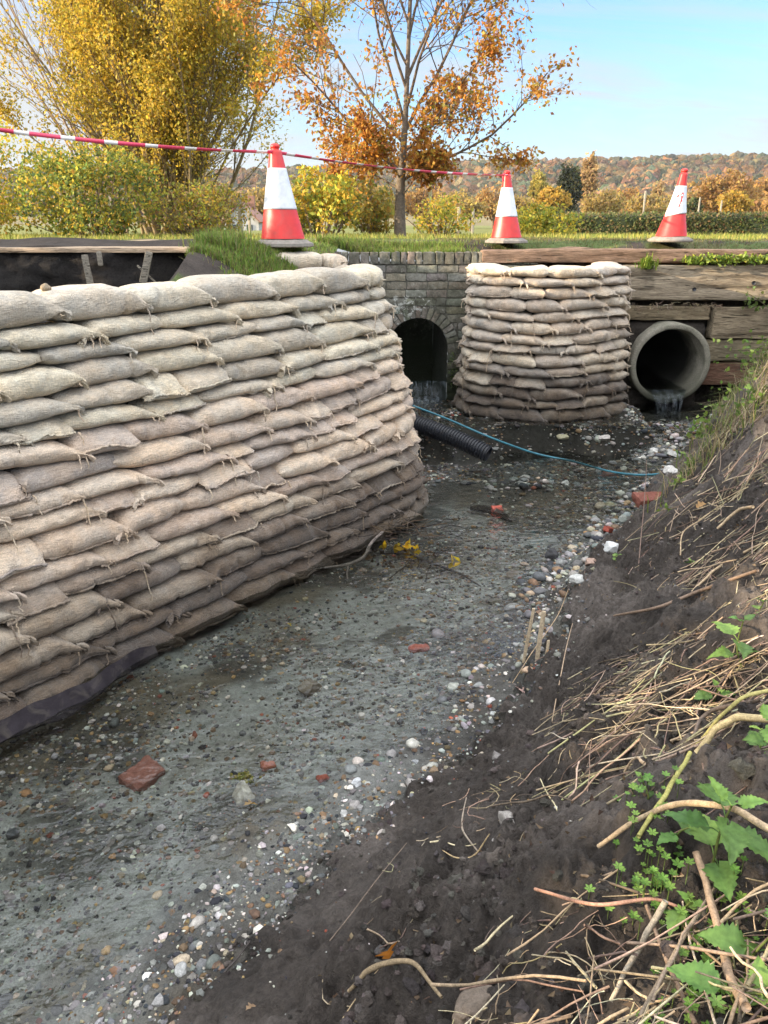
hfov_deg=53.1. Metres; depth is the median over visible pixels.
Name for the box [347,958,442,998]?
dead stalk
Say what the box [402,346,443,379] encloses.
culvert water
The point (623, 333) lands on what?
sandbag
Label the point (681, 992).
dead stalk
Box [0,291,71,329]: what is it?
sandbag
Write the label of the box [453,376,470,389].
sandbag
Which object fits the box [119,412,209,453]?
sandbag
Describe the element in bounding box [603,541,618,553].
stone
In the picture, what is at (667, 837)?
nettle plant
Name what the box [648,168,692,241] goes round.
traffic cone
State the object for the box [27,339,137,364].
sandbag
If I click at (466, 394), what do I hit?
sandbag
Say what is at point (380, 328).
sandbag
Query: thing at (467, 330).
sandbag
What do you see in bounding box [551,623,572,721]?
dead stalk
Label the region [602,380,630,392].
sandbag
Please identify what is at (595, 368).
sandbag
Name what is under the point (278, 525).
sandbag
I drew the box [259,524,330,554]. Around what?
sandbag
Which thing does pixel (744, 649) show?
nettle plant
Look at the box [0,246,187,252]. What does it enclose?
timber board
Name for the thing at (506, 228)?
traffic cone
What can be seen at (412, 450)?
sandbag
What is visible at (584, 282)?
sandbag
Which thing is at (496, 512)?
log
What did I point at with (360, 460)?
sandbag
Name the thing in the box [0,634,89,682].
sandbag
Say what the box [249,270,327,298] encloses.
sandbag
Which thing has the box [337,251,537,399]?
brick bridge
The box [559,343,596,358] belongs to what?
sandbag
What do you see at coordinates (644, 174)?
hillside wood
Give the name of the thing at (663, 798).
dead stalk
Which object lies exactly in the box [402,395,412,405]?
sandbag
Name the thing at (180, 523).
sandbag
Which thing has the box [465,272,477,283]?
sandbag
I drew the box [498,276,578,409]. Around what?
stack earth
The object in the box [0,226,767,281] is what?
ground
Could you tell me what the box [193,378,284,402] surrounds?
sandbag
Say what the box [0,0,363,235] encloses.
willow tree
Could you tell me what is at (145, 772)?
brick
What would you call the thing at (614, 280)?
sandbag
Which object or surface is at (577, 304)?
sandbag
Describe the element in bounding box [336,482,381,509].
sandbag
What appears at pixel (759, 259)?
leafy weed
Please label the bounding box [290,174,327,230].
hedge shrub
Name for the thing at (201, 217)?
hedge shrub
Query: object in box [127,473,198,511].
sandbag
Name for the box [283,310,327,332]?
sandbag
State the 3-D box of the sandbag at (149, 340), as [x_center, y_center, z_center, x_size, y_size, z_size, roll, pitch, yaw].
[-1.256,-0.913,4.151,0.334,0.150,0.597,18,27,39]
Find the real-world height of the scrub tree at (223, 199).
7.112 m
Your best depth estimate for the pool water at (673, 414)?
7.94 m
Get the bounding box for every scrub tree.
[202,181,243,218]
[233,185,264,214]
[353,184,405,227]
[405,186,442,224]
[433,188,476,226]
[455,197,488,230]
[469,183,515,228]
[489,194,537,213]
[579,188,626,214]
[609,184,641,213]
[622,191,667,214]
[653,187,696,212]
[747,195,767,212]
[760,199,767,212]
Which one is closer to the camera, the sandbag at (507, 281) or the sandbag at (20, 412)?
the sandbag at (20, 412)
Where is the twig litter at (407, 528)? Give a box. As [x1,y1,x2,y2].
[350,508,468,568]
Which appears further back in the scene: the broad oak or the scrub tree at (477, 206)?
the broad oak
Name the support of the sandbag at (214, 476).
on the sandbag at (196, 496)
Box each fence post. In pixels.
[224,183,231,231]
[237,194,242,231]
[247,207,251,233]
[428,190,431,234]
[457,207,460,234]
[471,209,474,233]
[643,191,646,211]
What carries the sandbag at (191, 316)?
on the sandbag at (216, 331)
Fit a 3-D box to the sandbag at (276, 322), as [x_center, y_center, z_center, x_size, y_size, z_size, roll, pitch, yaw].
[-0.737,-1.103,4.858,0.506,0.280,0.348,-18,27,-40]
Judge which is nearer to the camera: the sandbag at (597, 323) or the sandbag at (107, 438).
the sandbag at (107, 438)
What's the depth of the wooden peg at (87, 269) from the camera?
5.41 m
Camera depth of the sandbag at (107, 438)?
3.77 m
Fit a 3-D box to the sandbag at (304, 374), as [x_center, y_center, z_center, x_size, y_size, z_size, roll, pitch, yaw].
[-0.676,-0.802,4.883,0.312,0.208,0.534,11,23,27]
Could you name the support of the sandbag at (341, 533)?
on the sandbag at (302, 566)
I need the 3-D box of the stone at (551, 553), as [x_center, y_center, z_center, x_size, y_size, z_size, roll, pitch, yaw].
[1.108,0.279,5.054,0.097,0.077,0.098,12,24,30]
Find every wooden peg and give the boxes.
[81,254,93,283]
[96,251,102,265]
[137,265,155,281]
[139,251,152,282]
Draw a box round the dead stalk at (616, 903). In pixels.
[534,887,681,908]
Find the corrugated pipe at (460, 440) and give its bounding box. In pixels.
[413,415,492,460]
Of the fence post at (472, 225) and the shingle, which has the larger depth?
the fence post at (472, 225)
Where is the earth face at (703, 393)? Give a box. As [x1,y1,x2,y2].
[530,262,767,411]
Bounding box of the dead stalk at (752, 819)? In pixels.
[597,800,767,847]
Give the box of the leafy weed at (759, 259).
[674,251,767,266]
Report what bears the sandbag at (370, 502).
on the sandbag at (378, 514)
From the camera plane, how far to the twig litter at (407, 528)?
5.28 m
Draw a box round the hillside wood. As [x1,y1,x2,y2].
[0,150,767,215]
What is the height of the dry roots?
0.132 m
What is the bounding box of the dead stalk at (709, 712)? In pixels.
[691,698,762,742]
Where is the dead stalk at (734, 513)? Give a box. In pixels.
[717,505,754,528]
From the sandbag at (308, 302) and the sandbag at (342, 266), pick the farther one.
the sandbag at (342, 266)
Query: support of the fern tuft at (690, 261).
on the timber sleeper at (680, 282)
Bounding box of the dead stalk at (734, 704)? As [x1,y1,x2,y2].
[695,689,767,748]
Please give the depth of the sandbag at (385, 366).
5.51 m
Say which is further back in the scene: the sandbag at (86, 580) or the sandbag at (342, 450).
the sandbag at (342, 450)
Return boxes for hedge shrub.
[0,118,56,236]
[4,133,172,237]
[141,177,258,236]
[289,164,362,236]
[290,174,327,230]
[347,173,395,233]
[405,191,482,235]
[516,200,584,236]
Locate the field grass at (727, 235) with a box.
[0,231,767,240]
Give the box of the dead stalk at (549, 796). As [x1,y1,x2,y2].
[540,779,557,810]
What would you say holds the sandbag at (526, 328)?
on the sandbag at (523, 339)
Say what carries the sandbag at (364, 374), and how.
on the sandbag at (319, 388)
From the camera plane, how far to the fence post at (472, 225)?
20.12 m
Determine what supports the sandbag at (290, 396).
on the sandbag at (281, 418)
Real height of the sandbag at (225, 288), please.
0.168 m
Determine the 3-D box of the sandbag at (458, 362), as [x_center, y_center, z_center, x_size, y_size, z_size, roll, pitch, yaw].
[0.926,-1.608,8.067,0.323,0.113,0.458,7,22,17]
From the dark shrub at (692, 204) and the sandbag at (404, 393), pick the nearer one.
the sandbag at (404, 393)
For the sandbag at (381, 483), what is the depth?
5.50 m
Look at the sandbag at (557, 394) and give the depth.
7.36 m
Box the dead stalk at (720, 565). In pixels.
[692,542,763,590]
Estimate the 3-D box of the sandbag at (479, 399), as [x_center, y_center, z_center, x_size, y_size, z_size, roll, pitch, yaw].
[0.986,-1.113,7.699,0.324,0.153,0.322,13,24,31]
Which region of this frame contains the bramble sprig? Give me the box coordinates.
[736,286,767,311]
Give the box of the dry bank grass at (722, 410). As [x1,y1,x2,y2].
[632,327,767,532]
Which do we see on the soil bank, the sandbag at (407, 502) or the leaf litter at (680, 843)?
the leaf litter at (680, 843)
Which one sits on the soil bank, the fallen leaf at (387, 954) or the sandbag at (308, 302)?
the fallen leaf at (387, 954)
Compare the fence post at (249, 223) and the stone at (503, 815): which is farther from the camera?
the fence post at (249, 223)
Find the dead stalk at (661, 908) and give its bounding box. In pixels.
[609,899,667,1002]
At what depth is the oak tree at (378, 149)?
9.76 m
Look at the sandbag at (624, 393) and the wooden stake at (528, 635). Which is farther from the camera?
the sandbag at (624, 393)
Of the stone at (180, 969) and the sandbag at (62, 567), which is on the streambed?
the stone at (180, 969)
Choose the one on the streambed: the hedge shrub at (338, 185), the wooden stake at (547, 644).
the wooden stake at (547, 644)
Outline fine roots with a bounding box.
[322,448,767,1023]
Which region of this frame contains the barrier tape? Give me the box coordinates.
[0,128,510,181]
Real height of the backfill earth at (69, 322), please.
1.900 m
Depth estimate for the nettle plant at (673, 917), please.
1.28 m
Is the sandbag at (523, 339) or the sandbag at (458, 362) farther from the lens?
the sandbag at (458, 362)
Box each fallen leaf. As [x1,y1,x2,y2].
[243,799,257,805]
[246,1002,255,1009]
[376,942,396,958]
[696,501,705,507]
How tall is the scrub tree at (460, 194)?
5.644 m
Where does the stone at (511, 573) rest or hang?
on the streambed
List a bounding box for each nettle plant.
[635,771,653,799]
[654,891,707,938]
[656,822,691,845]
[662,776,767,901]
[666,955,767,1014]
[692,679,735,703]
[695,905,767,996]
[707,614,758,666]
[743,703,767,745]
[745,725,767,755]
[752,598,766,613]
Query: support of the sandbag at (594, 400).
on the sandbag at (594, 412)
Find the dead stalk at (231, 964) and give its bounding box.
[202,941,250,990]
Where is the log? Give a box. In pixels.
[470,505,512,521]
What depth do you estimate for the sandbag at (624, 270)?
7.29 m
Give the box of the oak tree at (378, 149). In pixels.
[210,0,596,237]
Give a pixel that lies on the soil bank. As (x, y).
(296, 995)
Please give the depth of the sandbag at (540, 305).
7.13 m
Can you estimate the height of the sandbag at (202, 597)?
0.116 m
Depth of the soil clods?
1.68 m
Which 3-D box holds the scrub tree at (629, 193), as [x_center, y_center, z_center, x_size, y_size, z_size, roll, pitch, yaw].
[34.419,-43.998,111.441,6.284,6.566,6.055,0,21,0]
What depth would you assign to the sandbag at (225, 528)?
4.41 m
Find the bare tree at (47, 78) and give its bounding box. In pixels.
[0,0,128,233]
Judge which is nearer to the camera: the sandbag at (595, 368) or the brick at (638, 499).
the brick at (638, 499)
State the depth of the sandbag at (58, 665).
3.57 m
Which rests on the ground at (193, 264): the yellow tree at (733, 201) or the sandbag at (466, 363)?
the yellow tree at (733, 201)
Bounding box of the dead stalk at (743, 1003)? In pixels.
[692,851,750,1011]
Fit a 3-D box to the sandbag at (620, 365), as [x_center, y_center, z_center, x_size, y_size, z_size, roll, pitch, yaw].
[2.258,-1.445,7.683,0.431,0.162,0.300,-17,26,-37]
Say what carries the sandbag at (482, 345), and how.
on the sandbag at (480, 356)
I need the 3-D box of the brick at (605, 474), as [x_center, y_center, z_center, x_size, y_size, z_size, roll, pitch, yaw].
[2.038,-0.336,6.941,0.132,0.076,0.084,-3,21,-9]
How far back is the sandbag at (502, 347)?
7.31 m
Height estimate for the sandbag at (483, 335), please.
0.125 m
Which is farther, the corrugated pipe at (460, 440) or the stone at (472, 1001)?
the corrugated pipe at (460, 440)
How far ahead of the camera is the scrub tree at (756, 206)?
100.65 m
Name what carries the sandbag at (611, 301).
on the sandbag at (615, 311)
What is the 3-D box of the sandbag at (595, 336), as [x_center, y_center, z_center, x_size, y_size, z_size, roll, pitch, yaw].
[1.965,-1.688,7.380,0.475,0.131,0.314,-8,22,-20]
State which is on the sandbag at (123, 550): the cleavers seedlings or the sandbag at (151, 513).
the sandbag at (151, 513)
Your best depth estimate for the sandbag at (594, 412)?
7.50 m
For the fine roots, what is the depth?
2.08 m
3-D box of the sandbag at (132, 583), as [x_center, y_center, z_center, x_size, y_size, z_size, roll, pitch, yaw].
[-1.351,0.414,4.041,0.322,0.289,0.586,12,24,28]
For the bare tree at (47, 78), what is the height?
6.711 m
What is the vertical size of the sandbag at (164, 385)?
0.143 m
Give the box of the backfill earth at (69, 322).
[4,312,265,470]
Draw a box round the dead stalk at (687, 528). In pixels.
[680,512,709,555]
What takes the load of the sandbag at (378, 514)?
on the sandbag at (394, 521)
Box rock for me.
[297,678,322,696]
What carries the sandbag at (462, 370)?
on the sandbag at (459, 380)
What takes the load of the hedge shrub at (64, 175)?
on the ground at (193, 264)
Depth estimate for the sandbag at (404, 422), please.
5.63 m
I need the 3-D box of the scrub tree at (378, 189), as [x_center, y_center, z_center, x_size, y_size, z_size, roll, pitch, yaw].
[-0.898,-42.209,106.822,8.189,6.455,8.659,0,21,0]
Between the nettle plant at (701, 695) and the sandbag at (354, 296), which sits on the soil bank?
the nettle plant at (701, 695)
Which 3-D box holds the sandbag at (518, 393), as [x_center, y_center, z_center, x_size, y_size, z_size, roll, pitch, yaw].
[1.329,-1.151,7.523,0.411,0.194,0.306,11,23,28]
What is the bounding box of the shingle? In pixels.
[0,400,711,1015]
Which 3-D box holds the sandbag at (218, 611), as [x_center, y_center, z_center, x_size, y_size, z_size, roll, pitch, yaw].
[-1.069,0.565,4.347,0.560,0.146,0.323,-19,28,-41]
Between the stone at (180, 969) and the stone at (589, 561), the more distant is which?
the stone at (589, 561)
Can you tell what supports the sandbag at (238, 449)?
on the sandbag at (214, 476)
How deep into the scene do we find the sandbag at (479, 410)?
7.57 m
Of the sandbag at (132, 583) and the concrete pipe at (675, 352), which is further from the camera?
the concrete pipe at (675, 352)
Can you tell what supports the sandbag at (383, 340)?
on the sandbag at (397, 348)
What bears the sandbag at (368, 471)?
on the sandbag at (381, 483)
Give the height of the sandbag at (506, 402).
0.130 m
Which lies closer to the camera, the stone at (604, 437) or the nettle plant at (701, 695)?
the nettle plant at (701, 695)
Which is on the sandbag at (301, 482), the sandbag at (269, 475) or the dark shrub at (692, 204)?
the sandbag at (269, 475)
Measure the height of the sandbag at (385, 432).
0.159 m
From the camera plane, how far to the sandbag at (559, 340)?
7.23 m
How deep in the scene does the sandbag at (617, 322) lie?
7.38 m
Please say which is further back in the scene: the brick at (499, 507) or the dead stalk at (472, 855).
the brick at (499, 507)
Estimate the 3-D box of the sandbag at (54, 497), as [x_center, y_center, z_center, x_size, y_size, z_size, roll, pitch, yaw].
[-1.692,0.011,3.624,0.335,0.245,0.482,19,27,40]
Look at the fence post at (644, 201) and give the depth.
28.26 m
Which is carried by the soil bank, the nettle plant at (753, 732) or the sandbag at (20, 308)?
the nettle plant at (753, 732)
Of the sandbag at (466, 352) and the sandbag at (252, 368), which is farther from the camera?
the sandbag at (466, 352)
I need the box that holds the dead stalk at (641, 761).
[623,756,645,772]
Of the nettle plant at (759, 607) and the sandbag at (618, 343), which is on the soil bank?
the nettle plant at (759, 607)
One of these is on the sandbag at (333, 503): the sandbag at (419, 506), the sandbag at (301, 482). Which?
the sandbag at (301, 482)
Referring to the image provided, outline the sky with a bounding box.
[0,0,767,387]
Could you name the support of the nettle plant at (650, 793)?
on the soil bank
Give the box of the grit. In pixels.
[178,504,746,1023]
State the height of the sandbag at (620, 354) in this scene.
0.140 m
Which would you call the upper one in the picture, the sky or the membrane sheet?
the sky
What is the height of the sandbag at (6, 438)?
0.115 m
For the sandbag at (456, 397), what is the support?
on the streambed
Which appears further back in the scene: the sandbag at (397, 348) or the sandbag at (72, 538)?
the sandbag at (397, 348)
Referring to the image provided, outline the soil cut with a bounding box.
[0,252,185,291]
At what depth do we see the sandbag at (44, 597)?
3.53 m
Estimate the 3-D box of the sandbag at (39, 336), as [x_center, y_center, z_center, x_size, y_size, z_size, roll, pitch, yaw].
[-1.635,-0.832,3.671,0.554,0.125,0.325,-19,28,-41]
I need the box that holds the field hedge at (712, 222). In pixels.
[519,209,767,235]
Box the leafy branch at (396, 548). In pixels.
[379,539,480,585]
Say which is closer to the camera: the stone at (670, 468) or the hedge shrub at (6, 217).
the stone at (670, 468)
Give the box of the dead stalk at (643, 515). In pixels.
[638,460,646,570]
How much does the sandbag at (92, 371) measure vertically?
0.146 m
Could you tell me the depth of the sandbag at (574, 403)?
7.37 m
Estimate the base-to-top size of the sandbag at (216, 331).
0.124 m
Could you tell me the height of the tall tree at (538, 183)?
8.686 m
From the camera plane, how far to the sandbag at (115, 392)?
3.80 m
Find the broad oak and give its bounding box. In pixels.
[687,168,763,212]
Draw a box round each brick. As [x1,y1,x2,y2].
[118,755,164,791]
[260,761,275,771]
[316,774,328,783]
[408,643,429,652]
[491,505,503,514]
[602,471,617,477]
[603,526,613,532]
[631,491,661,507]
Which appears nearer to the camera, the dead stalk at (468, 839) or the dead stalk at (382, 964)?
the dead stalk at (382, 964)
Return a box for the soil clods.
[183,381,767,1023]
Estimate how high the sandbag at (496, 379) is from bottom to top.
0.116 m
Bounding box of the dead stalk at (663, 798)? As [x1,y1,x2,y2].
[636,751,691,837]
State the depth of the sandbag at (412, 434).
5.87 m
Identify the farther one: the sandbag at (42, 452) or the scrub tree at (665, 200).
the scrub tree at (665, 200)
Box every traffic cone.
[256,143,313,247]
[485,170,527,243]
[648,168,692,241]
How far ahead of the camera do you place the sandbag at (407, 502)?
5.65 m
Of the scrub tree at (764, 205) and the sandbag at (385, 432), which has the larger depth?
the scrub tree at (764, 205)
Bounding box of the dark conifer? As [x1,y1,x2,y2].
[556,161,584,213]
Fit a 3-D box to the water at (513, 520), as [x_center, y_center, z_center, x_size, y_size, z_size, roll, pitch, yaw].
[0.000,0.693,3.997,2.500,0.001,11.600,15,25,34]
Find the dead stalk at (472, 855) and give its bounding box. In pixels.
[442,834,489,858]
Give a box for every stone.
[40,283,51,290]
[142,972,151,980]
[174,961,186,977]
[230,769,261,805]
[287,823,296,832]
[351,777,361,787]
[452,985,491,1023]
[492,751,500,760]
[498,811,514,823]
[505,570,519,577]
[519,474,529,479]
[545,548,558,558]
[556,434,568,438]
[561,480,568,484]
[568,574,583,584]
[585,558,595,565]
[598,434,609,440]
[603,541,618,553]
[650,447,657,452]
[663,465,677,473]
[666,449,678,456]
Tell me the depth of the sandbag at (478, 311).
7.40 m
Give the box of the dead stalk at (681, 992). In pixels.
[645,904,697,1023]
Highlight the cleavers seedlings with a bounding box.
[585,765,767,1023]
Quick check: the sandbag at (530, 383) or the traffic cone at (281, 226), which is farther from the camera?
the sandbag at (530, 383)
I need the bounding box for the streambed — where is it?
[0,395,716,1023]
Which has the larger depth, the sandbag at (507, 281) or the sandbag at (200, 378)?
the sandbag at (507, 281)
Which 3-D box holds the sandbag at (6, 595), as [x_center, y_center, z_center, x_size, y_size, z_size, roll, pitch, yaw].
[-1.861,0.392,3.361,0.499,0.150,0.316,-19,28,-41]
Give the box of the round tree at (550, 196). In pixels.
[535,185,572,210]
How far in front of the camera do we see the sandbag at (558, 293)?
7.12 m
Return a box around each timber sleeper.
[480,247,767,264]
[620,305,709,319]
[622,264,767,300]
[701,361,752,384]
[705,306,767,338]
[706,339,767,360]
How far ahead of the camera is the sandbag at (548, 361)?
7.27 m
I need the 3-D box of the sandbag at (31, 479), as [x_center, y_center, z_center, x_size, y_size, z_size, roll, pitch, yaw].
[-1.598,-0.205,3.709,0.312,0.122,0.613,11,23,26]
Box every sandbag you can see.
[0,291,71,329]
[0,322,110,350]
[0,338,19,352]
[0,350,41,371]
[0,364,88,402]
[0,390,11,402]
[0,397,86,427]
[0,416,84,452]
[0,430,35,446]
[0,439,95,469]
[0,470,42,514]
[0,485,90,525]
[0,502,106,542]
[0,516,18,554]
[0,537,47,581]
[0,550,117,591]
[0,581,70,657]
[0,588,27,611]
[0,608,25,634]
[0,624,38,657]
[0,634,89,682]
[0,642,117,693]
[0,691,19,706]
[0,695,25,719]
[2,589,124,639]
[5,452,118,496]
[15,657,105,705]
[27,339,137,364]
[27,516,139,559]
[32,283,154,334]
[45,379,153,408]
[49,354,158,386]
[51,423,141,468]
[52,600,153,643]
[54,559,152,600]
[55,403,165,429]
[60,468,164,498]
[72,313,162,353]
[74,488,144,524]
[87,606,191,648]
[88,529,160,567]
[91,556,180,634]
[92,627,186,666]
[107,496,186,545]
[108,328,211,353]
[108,434,210,467]
[119,281,218,312]
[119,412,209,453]
[120,567,223,610]
[121,344,224,373]
[126,372,190,401]
[127,450,238,486]
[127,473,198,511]
[128,393,205,420]
[128,530,221,564]
[142,305,243,329]
[143,505,240,541]
[156,597,247,637]
[164,569,246,627]
[167,363,231,392]
[173,477,267,510]
[173,534,259,570]
[176,274,280,304]
[178,321,256,350]
[179,396,269,425]
[181,420,274,447]
[190,334,284,363]
[192,458,259,501]
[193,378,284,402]
[196,545,262,592]
[198,513,264,550]
[202,441,254,472]
[203,299,300,319]
[211,490,289,517]
[212,356,295,380]
[223,568,303,604]
[239,513,310,542]
[239,549,313,580]
[240,408,316,431]
[240,426,317,448]
[240,443,293,482]
[240,466,291,498]
[241,386,315,413]
[242,314,312,350]
[247,492,317,521]
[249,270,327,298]
[249,328,326,353]
[257,366,316,410]
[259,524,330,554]
[266,348,325,379]
[267,473,329,505]
[269,451,339,477]
[271,294,347,312]
[276,251,321,268]
[281,550,337,587]
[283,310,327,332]
[285,400,332,425]
[286,429,358,453]
[288,494,356,520]
[290,375,364,401]
[293,419,335,448]
[293,525,360,552]
[295,267,370,294]
[296,477,361,500]
[298,320,376,346]
[308,464,350,484]
[309,356,376,377]
[309,507,369,535]
[312,438,377,461]
[313,304,378,328]
[314,338,381,360]
[317,391,358,421]
[320,253,347,267]
[321,264,347,267]
[321,528,384,559]
[323,289,369,315]
[323,409,357,427]
[336,413,382,444]
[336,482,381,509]
[338,445,402,469]
[340,267,385,288]
[341,366,379,391]
[342,505,404,530]
[343,393,404,416]
[344,264,382,286]
[344,457,405,482]
[346,375,390,412]
[351,347,401,362]
[352,317,389,341]
[355,300,397,317]
[355,333,401,347]
[356,489,403,511]
[358,421,396,452]
[360,286,385,300]
[364,469,401,504]
[366,509,423,535]
[370,402,414,421]
[373,359,404,374]
[378,313,392,329]
[382,371,412,390]
[382,435,413,454]
[384,344,401,351]
[385,450,420,471]
[385,491,417,520]
[387,388,412,402]
[387,412,413,442]
[388,329,397,336]
[388,476,430,495]
[391,463,418,491]
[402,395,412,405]
[405,429,420,443]
[405,443,421,462]
[409,412,415,421]
[409,492,430,514]
[410,456,423,478]
[415,486,426,503]
[451,371,461,384]
[451,393,459,408]
[453,353,463,366]
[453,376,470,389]
[456,335,466,348]
[456,387,473,402]
[456,397,474,416]
[459,366,473,382]
[461,296,490,307]
[461,314,480,328]
[461,337,474,346]
[461,346,475,368]
[461,370,493,397]
[462,325,479,341]
[462,357,471,374]
[464,305,473,316]
[464,350,495,363]
[464,393,497,404]
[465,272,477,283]
[465,284,482,293]
[466,263,499,273]
[467,382,502,400]
[468,285,513,297]
[468,362,510,379]
[469,340,501,356]
[469,403,504,420]
[470,274,487,284]
[471,307,492,319]
[471,329,507,345]
[475,317,517,348]
[478,264,511,280]
[482,276,528,290]
[486,297,525,311]
[486,342,531,371]
[487,310,534,342]
[488,374,517,386]
[491,352,535,367]
[491,395,528,413]
[497,385,535,408]
[498,407,548,424]
[500,265,549,277]
[502,332,550,351]
[503,365,553,380]
[509,286,544,298]
[510,321,558,337]
[510,376,545,400]
[523,277,574,289]
[523,345,565,355]
[524,400,564,430]
[525,298,567,312]
[529,387,583,400]
[532,311,579,323]
[534,354,585,368]
[539,408,583,422]
[540,333,576,350]
[543,286,594,300]
[543,366,587,377]
[543,376,592,396]
[548,265,603,279]
[549,320,592,334]
[554,398,584,410]
[557,297,609,312]
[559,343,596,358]
[561,277,603,289]
[568,308,608,325]
[569,384,616,396]
[570,329,619,343]
[570,351,618,364]
[574,363,615,373]
[577,406,611,420]
[578,317,611,333]
[579,285,619,300]
[579,372,610,390]
[579,394,608,408]
[585,265,616,277]
[590,275,631,286]
[591,261,621,265]
[591,340,616,360]
[595,296,630,309]
[597,306,626,316]
[601,401,626,416]
[602,360,630,374]
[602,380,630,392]
[603,370,628,380]
[603,392,628,402]
[605,284,635,297]
[605,328,632,338]
[605,349,630,360]
[606,265,630,277]
[606,316,630,331]
[610,338,631,349]
[617,316,627,321]
[620,391,628,403]
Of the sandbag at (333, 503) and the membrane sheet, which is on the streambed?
the membrane sheet
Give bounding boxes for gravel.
[0,399,710,1023]
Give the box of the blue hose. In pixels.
[412,405,658,475]
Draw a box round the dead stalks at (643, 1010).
[329,352,767,1023]
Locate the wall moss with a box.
[447,352,456,387]
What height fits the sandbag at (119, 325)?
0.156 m
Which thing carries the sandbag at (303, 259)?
on the sandbag
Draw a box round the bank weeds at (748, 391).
[655,329,767,511]
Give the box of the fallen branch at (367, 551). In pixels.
[321,529,384,578]
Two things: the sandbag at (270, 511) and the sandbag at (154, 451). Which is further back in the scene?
the sandbag at (270, 511)
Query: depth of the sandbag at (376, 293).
5.49 m
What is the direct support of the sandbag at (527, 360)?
on the sandbag at (536, 372)
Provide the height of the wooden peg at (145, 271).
0.223 m
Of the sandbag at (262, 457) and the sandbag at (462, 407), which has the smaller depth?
the sandbag at (262, 457)
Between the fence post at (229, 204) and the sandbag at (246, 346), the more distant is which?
the fence post at (229, 204)
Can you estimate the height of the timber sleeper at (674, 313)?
0.160 m
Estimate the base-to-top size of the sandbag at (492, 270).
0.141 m
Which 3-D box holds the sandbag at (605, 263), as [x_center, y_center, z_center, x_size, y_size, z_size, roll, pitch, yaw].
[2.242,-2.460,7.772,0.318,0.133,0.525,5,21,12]
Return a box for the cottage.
[223,196,262,230]
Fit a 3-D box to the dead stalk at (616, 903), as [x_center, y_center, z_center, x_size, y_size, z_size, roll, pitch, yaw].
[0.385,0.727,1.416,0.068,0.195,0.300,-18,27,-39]
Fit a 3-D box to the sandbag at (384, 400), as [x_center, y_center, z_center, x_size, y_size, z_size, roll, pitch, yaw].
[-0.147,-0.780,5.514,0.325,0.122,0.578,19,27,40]
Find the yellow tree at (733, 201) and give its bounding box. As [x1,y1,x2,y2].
[715,188,754,212]
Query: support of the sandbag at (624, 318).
on the sandbag
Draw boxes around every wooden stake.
[522,608,534,662]
[535,611,545,658]
[545,640,549,653]
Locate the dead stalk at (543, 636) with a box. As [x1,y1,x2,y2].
[512,589,568,682]
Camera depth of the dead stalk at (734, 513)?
3.65 m
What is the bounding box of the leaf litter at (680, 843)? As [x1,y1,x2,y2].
[318,377,767,1023]
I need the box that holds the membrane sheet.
[0,645,158,743]
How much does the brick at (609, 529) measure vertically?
0.074 m
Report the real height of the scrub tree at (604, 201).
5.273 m
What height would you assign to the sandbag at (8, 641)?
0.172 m
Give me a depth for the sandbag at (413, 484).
5.71 m
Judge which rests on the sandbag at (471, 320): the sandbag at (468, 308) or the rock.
the sandbag at (468, 308)
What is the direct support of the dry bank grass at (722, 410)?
on the soil bank
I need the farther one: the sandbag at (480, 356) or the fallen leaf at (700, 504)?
the sandbag at (480, 356)
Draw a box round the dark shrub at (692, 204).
[686,197,703,213]
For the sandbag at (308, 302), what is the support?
on the sandbag at (311, 317)
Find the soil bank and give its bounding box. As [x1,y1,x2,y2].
[170,351,767,1023]
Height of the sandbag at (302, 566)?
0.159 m
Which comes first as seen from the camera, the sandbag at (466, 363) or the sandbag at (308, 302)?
the sandbag at (308, 302)
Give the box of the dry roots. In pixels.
[631,301,726,312]
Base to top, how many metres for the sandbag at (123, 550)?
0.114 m
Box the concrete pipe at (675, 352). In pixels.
[627,320,710,403]
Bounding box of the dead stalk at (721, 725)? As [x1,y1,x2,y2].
[694,713,767,753]
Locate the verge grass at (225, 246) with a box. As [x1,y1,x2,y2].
[180,225,767,275]
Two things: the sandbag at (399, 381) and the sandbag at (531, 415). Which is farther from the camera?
the sandbag at (531, 415)
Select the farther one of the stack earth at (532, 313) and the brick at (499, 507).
the stack earth at (532, 313)
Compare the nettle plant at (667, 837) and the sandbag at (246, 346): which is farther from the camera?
the sandbag at (246, 346)
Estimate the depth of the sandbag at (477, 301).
7.42 m
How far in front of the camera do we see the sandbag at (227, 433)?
4.38 m
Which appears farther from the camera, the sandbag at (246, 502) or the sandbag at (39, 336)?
the sandbag at (246, 502)
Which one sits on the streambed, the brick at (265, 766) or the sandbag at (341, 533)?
the brick at (265, 766)
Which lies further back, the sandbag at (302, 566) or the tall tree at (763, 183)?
the tall tree at (763, 183)
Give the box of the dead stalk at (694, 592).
[613,569,758,616]
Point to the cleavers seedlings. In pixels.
(669, 884)
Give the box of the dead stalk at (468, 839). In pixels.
[461,797,477,850]
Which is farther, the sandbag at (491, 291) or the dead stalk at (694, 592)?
the sandbag at (491, 291)
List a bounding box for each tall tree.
[527,168,549,208]
[578,150,599,211]
[650,178,666,211]
[747,176,767,200]
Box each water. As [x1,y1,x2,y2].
[56,452,666,840]
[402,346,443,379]
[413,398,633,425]
[635,404,706,463]
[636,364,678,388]
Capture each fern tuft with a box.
[633,253,661,269]
[682,254,699,264]
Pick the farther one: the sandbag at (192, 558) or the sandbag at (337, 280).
the sandbag at (337, 280)

